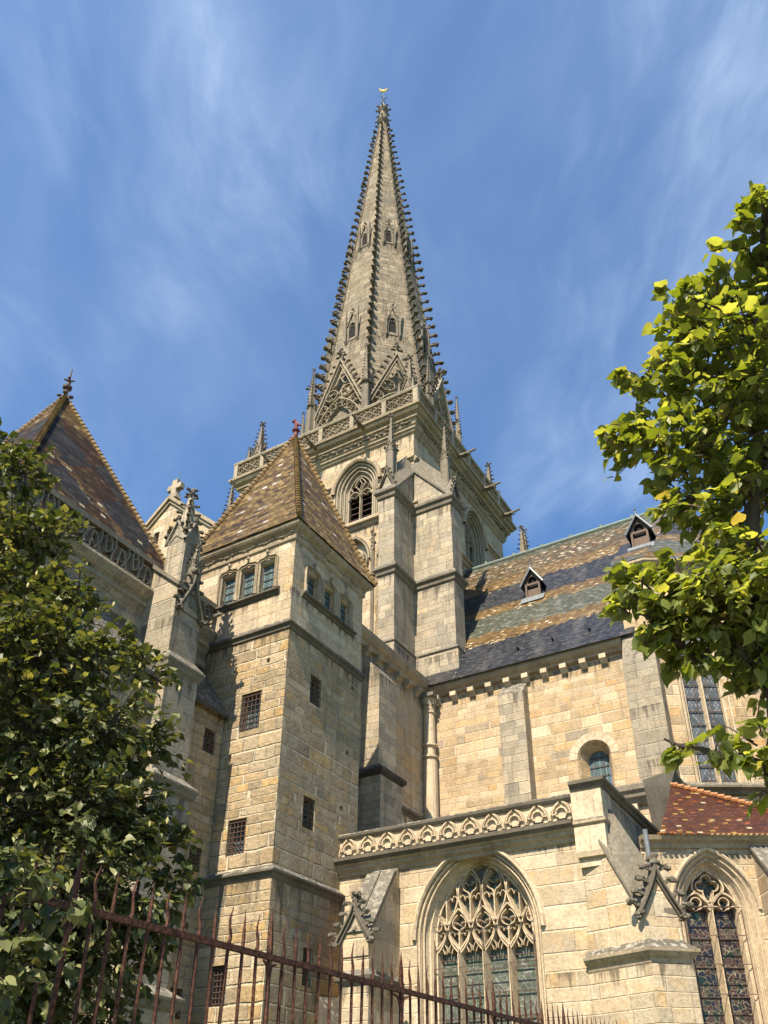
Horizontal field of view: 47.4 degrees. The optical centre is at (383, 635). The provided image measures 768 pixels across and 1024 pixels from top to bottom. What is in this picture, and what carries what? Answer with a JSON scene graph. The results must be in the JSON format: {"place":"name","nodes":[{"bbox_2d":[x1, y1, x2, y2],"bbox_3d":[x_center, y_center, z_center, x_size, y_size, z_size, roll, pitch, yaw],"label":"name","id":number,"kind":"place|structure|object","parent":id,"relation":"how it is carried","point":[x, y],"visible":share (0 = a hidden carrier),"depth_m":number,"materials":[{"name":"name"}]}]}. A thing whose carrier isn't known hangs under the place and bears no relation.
{"place":"outdoors","nodes":[
{"label":"outdoors","id":0,"kind":"place"},
{"bbox_2d":[0,369,228,1023],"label":"chapter house","id":1,"kind":"structure","parent":0,"point":[165,604],"depth_m":21.96,"materials":[{"name":"beige stone"}]},
{"bbox_2d":[170,987,181,1018],"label":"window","id":2,"kind":"structure","parent":1,"relation":"in","point":[179,991],"depth_m":18.97,"materials":[{"name":"black glass"}]},
{"bbox_2d":[189,848,200,871],"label":"window","id":3,"kind":"structure","parent":1,"relation":"in","point":[190,852],"depth_m":20.63,"materials":[{"name":"black glass"}]},
{"bbox_2d":[202,728,214,753],"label":"window","id":4,"kind":"structure","parent":1,"relation":"in","point":[205,743],"depth_m":22.15,"materials":[{"name":"black glass"}]},
{"bbox_2d":[145,472,429,831],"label":"transept","id":5,"kind":"structure","parent":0,"point":[394,685],"depth_m":32.69,"materials":[{"name":"stone"}]},
{"bbox_2d":[222,88,529,676],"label":"bell tower","id":6,"kind":"structure","parent":0,"point":[425,511],"depth_m":47.29,"materials":[{"name":"stone"}]},
{"bbox_2d":[331,457,381,524],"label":"window","id":7,"kind":"structure","parent":6,"relation":"in","point":[353,489],"depth_m":45.72,"materials":[{"name":"stone"}]},
{"bbox_2d":[462,507,488,566],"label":"window","id":8,"kind":"structure","parent":6,"relation":"in","point":[476,543],"depth_m":49.48,"materials":[{"name":"stone"}]},
{"bbox_2d":[0,0,767,782],"label":"sky","id":9,"kind":"structure","parent":0,"point":[181,180],"materials":[{"name":"blue"}]},
{"label":"ground","id":10,"kind":"structure","parent":0,"visible":0},
{"bbox_2d":[0,417,209,1023],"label":"linden tree","id":11,"kind":"object","parent":10,"relation":"on","point":[47,804],"visible":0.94,"depth_m":6.03,"materials":[{"name":"green plant"}]},
{"bbox_2d":[191,419,377,1023],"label":"stair turret","id":12,"kind":"object","parent":10,"relation":"on","point":[288,579],"visible":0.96,"depth_m":22.84,"materials":[{"name":"beige stone"}]},
{"bbox_2d":[209,966,227,1006],"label":"window","id":13,"kind":"structure","parent":12,"relation":"in","point":[222,969],"depth_m":19.32,"materials":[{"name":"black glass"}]},
{"bbox_2d":[215,563,239,606],"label":"window","id":14,"kind":"structure","parent":12,"relation":"in","point":[231,585],"depth_m":25.33,"materials":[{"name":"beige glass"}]},
{"bbox_2d":[226,818,246,855],"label":"window","id":15,"kind":"structure","parent":12,"relation":"in","point":[239,842],"depth_m":21.00,"materials":[{"name":"black glass"}]},
{"bbox_2d":[233,556,258,601],"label":"window","id":16,"kind":"structure","parent":12,"relation":"in","point":[250,582],"depth_m":25.01,"materials":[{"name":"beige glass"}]},
{"bbox_2d":[239,691,261,731],"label":"window","id":17,"kind":"structure","parent":12,"relation":"in","point":[253,714],"depth_m":22.68,"materials":[{"name":"black glass"}]},
{"bbox_2d":[253,549,278,593],"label":"window","id":18,"kind":"structure","parent":12,"relation":"in","point":[271,572],"depth_m":24.69,"materials":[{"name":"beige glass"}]},
{"bbox_2d":[302,949,308,984],"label":"window","id":19,"kind":"structure","parent":12,"relation":"in","point":[303,970],"depth_m":20.11,"materials":[{"name":"black glass"}]},
{"bbox_2d":[302,796,313,829],"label":"window","id":20,"kind":"structure","parent":12,"relation":"in","point":[304,803],"depth_m":21.80,"materials":[{"name":"black glass"}]},
{"bbox_2d":[304,563,322,603],"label":"window","id":21,"kind":"structure","parent":12,"relation":"in","point":[308,583],"depth_m":24.93,"materials":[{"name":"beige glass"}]},
{"bbox_2d":[309,675,320,706],"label":"window","id":22,"kind":"structure","parent":12,"relation":"in","point":[311,685],"depth_m":23.53,"materials":[{"name":"black metal"}]},
{"bbox_2d":[321,577,338,616],"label":"window","id":23,"kind":"structure","parent":12,"relation":"in","point":[325,596],"depth_m":25.55,"materials":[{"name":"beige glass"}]},
{"bbox_2d":[338,590,353,629],"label":"window","id":24,"kind":"structure","parent":12,"relation":"in","point":[341,609],"depth_m":26.18,"materials":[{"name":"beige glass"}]},
{"bbox_2d":[0,841,616,1023],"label":"iron railing","id":25,"kind":"object","parent":10,"relation":"on","point":[165,930],"visible":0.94,"depth_m":5.06,"materials":[{"name":"brown metal"}]},
{"bbox_2d":[318,775,703,1023],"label":"side chapel","id":26,"kind":"structure","parent":10,"relation":"on","point":[569,900],"depth_m":19.53,"materials":[{"name":"stone"}]},
{"bbox_2d":[412,850,546,1023],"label":"window","id":27,"kind":"structure","parent":26,"relation":"in","point":[481,919],"depth_m":19.98,"materials":[{"name":"stone"}]},
{"bbox_2d":[419,508,696,834],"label":"choir","id":28,"kind":"structure","parent":10,"relation":"on","point":[527,700],"depth_m":34.46,"materials":[{"name":"beige stone"}]},
{"bbox_2d":[569,732,618,783],"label":"window","id":29,"kind":"structure","parent":28,"relation":"in","point":[598,761],"depth_m":31.98,"materials":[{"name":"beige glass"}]},
{"bbox_2d":[611,481,767,834],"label":"apse","id":30,"kind":"structure","parent":10,"relation":"on","point":[679,711],"depth_m":30.70,"materials":[{"name":"beige stone"}]},
{"bbox_2d":[678,613,748,781],"bbox_3d":[11.410,1.776,31.421,1.742,7.551,0.376,0,-30,0],"label":"window","id":31,"kind":"structure","parent":30,"relation":"in","point":[703,711],"depth_m":30.93,"materials":[{"name":"grey glass"}]},
{"bbox_2d":[638,770,767,1023],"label":"apse chapel","id":32,"kind":"structure","parent":10,"relation":"on","point":[722,880],"depth_m":20.25,"materials":[{"name":"stone"}]},
{"bbox_2d":[670,848,767,1023],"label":"window","id":33,"kind":"structure","parent":32,"relation":"in","point":[731,964],"depth_m":19.82,"materials":[{"name":"stone"}]},
{"label":"path","id":34,"kind":"structure","parent":0,"visible":0},
{"bbox_2d":[593,180,767,819],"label":"linden tree","id":35,"kind":"object","parent":34,"relation":"on","point":[705,601],"visible":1,"depth_m":3.89,"materials":[{"name":"green plant"}]}
]}

